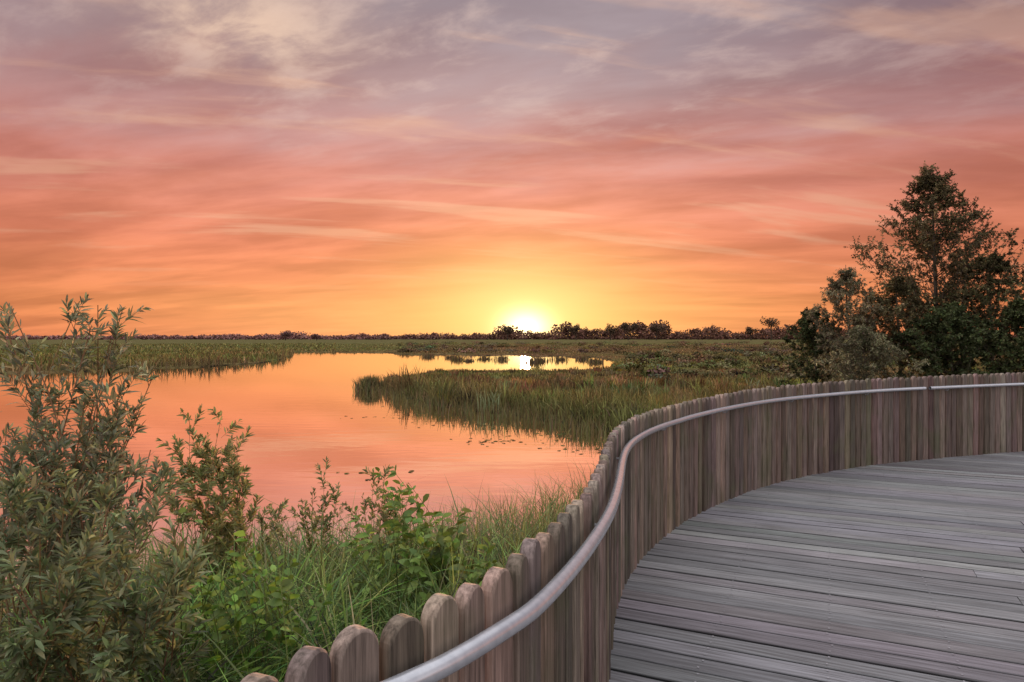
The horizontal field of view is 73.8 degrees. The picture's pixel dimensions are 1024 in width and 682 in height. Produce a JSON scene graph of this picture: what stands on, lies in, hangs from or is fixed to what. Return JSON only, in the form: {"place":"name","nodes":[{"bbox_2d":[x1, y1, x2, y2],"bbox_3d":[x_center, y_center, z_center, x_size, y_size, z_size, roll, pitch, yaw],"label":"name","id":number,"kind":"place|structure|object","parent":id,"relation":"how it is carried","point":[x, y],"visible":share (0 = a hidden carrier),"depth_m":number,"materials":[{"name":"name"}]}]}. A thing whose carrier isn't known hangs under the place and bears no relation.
{"place":"outdoors","nodes":[
{"label":"outdoors","id":0,"kind":"place"},
{"bbox_2d":[0,456,593,681],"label":"bank grass","id":1,"kind":"structure","parent":0,"point":[311,574],"depth_m":4.69,"materials":[{"name":"green plant"}]},
{"bbox_2d":[0,352,613,597],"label":"water","id":2,"kind":"structure","parent":0,"point":[302,414],"depth_m":20.59,"materials":[{"name":"orange liquid"}]},
{"bbox_2d":[344,404,600,479],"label":"lily pads","id":3,"kind":"object","parent":2,"relation":"on","point":[491,442],"visible":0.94,"depth_m":19.72,"materials":[{"name":"green plant"}]},
{"bbox_2d":[0,339,1003,635],"bbox_3d":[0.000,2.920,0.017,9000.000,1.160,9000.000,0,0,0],"label":"ground","id":4,"kind":"structure","parent":0,"point":[404,341],"depth_m":304.01,"materials":[{"name":"green plant"}]},
{"bbox_2d":[0,292,171,639],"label":"willow shrub","id":5,"kind":"object","parent":4,"relation":"on","point":[105,431],"visible":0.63,"depth_m":4.13,"materials":[{"name":"green plant"}]},
{"bbox_2d":[0,455,218,681],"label":"willow shrub","id":6,"kind":"object","parent":4,"relation":"on","point":[80,608],"visible":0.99,"depth_m":2.86,"materials":[{"name":"green plant"}]},
{"bbox_2d":[150,404,265,597],"bbox_3d":[-2.451,1.571,5.468,1.089,2.098,1.160,0,0,0],"label":"willow sapling","id":7,"kind":"object","parent":4,"relation":"on","point":[232,472],"visible":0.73,"depth_m":5.52,"materials":[{"name":"green plant"}]},
{"bbox_2d":[128,507,366,681],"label":"bramble plants","id":8,"kind":"object","parent":4,"relation":"on","point":[235,620],"visible":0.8,"depth_m":3.62,"materials":[{"name":"green plant"}]},
{"bbox_2d":[247,499,298,566],"bbox_3d":[-2.233,2.076,6.282,0.555,1.277,0.787,0,0,-36],"label":"willow sapling","id":9,"kind":"object","parent":4,"relation":"on","point":[273,512],"visible":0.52,"depth_m":6.27,"materials":[{"name":"green plant"}]},
{"bbox_2d":[289,456,351,565],"bbox_3d":[-1.698,1.883,6.151,0.562,1.664,0.492,0,0,0],"label":"willow sapling","id":10,"kind":"object","parent":4,"relation":"on","point":[318,521],"visible":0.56,"depth_m":6.10,"materials":[{"name":"green plant"}]},
{"bbox_2d":[339,464,404,561],"bbox_3d":[-1.160,1.899,5.911,0.539,1.636,0.536,0,0,32],"label":"willow sapling","id":11,"kind":"object","parent":4,"relation":"on","point":[384,516],"visible":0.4,"depth_m":5.96,"materials":[{"name":"green plant"}]},
{"bbox_2d":[339,465,502,620],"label":"broadleaf herbs","id":12,"kind":"object","parent":4,"relation":"on","point":[444,537],"visible":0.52,"depth_m":4.77,"materials":[{"name":"green plant"}]},
{"bbox_2d":[0,316,1020,339],"bbox_3d":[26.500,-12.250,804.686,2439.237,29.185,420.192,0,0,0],"label":"distant tree line","id":13,"kind":"object","parent":4,"relation":"on","point":[656,331],"visible":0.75,"depth_m":783.27,"materials":[{"name":"green plant"}]},
{"bbox_2d":[0,343,1023,465],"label":"marsh reeds","id":14,"kind":"object","parent":4,"relation":"on","point":[591,395],"visible":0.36,"depth_m":37.97,"materials":[{"name":"green plant"}]},
{"bbox_2d":[391,340,815,379],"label":"marsh bushes","id":15,"kind":"object","parent":4,"relation":"on","point":[653,370],"visible":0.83,"depth_m":91.13,"materials":[{"name":"green plant"}]},
{"bbox_2d":[240,372,1023,681],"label":"wooden fence","id":16,"kind":"object","parent":4,"relation":"on","point":[542,607],"visible":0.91,"depth_m":5.04,"materials":[{"name":"brown wood"}]},
{"bbox_2d":[775,307,852,384],"bbox_3d":[10.362,0.771,23.046,2.803,3.910,2.395,0,0,36],"label":"alder shrub","id":17,"kind":"object","parent":4,"relation":"on","point":[807,337],"visible":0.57,"depth_m":22.90,"materials":[{"name":"green plant"}]},
{"bbox_2d":[609,451,1023,681],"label":"boardwalk deck","id":18,"kind":"structure","parent":4,"relation":"on","point":[910,571],"depth_m":4.69,"materials":[{"name":"grey wood"}]},
{"bbox_2d":[804,265,902,379],"bbox_3d":[10.700,0.172,21.657,2.709,5.123,2.728,0,0,0],"label":"willow tree","id":19,"kind":"object","parent":4,"relation":"on","point":[836,290],"visible":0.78,"depth_m":21.27,"materials":[{"name":"green plant"}]},
{"bbox_2d":[811,324,929,382],"bbox_3d":[9.949,1.127,19.702,2.935,3.236,3.100,0,0,0],"label":"willow shrub","id":20,"kind":"object","parent":4,"relation":"on","point":[861,337],"visible":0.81,"depth_m":19.25,"materials":[{"name":"green plant"}]},
{"bbox_2d":[844,272,957,378],"bbox_3d":[12.085,0.296,21.499,3.110,4.878,3.020,0,0,0],"label":"alder tree","id":21,"kind":"object","parent":4,"relation":"on","point":[900,287],"visible":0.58,"depth_m":21.04,"materials":[{"name":"green plant"}]},
{"bbox_2d":[845,160,1023,374],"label":"alder tree","id":22,"kind":"object","parent":4,"relation":"on","point":[941,194],"visible":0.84,"depth_m":21.44,"materials":[{"name":"green plant"}]},
{"bbox_2d":[883,301,1023,378],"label":"alder shrub","id":23,"kind":"object","parent":4,"relation":"on","point":[946,329],"visible":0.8,"depth_m":19.54,"materials":[{"name":"green plant"}]},
{"bbox_2d":[913,248,1023,375],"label":"alder tree","id":24,"kind":"object","parent":4,"relation":"on","point":[990,283],"visible":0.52,"depth_m":20.61,"materials":[{"name":"green plant"}]},
{"bbox_2d":[956,298,1023,373],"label":"alder shrub","id":25,"kind":"object","parent":4,"relation":"on","point":[1015,314],"visible":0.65,"depth_m":18.92,"materials":[{"name":"green plant"}]},
{"bbox_2d":[0,0,1023,337],"label":"sky","id":26,"kind":"structure","parent":0,"point":[245,167],"materials":[{"name":"orange"}]}
]}

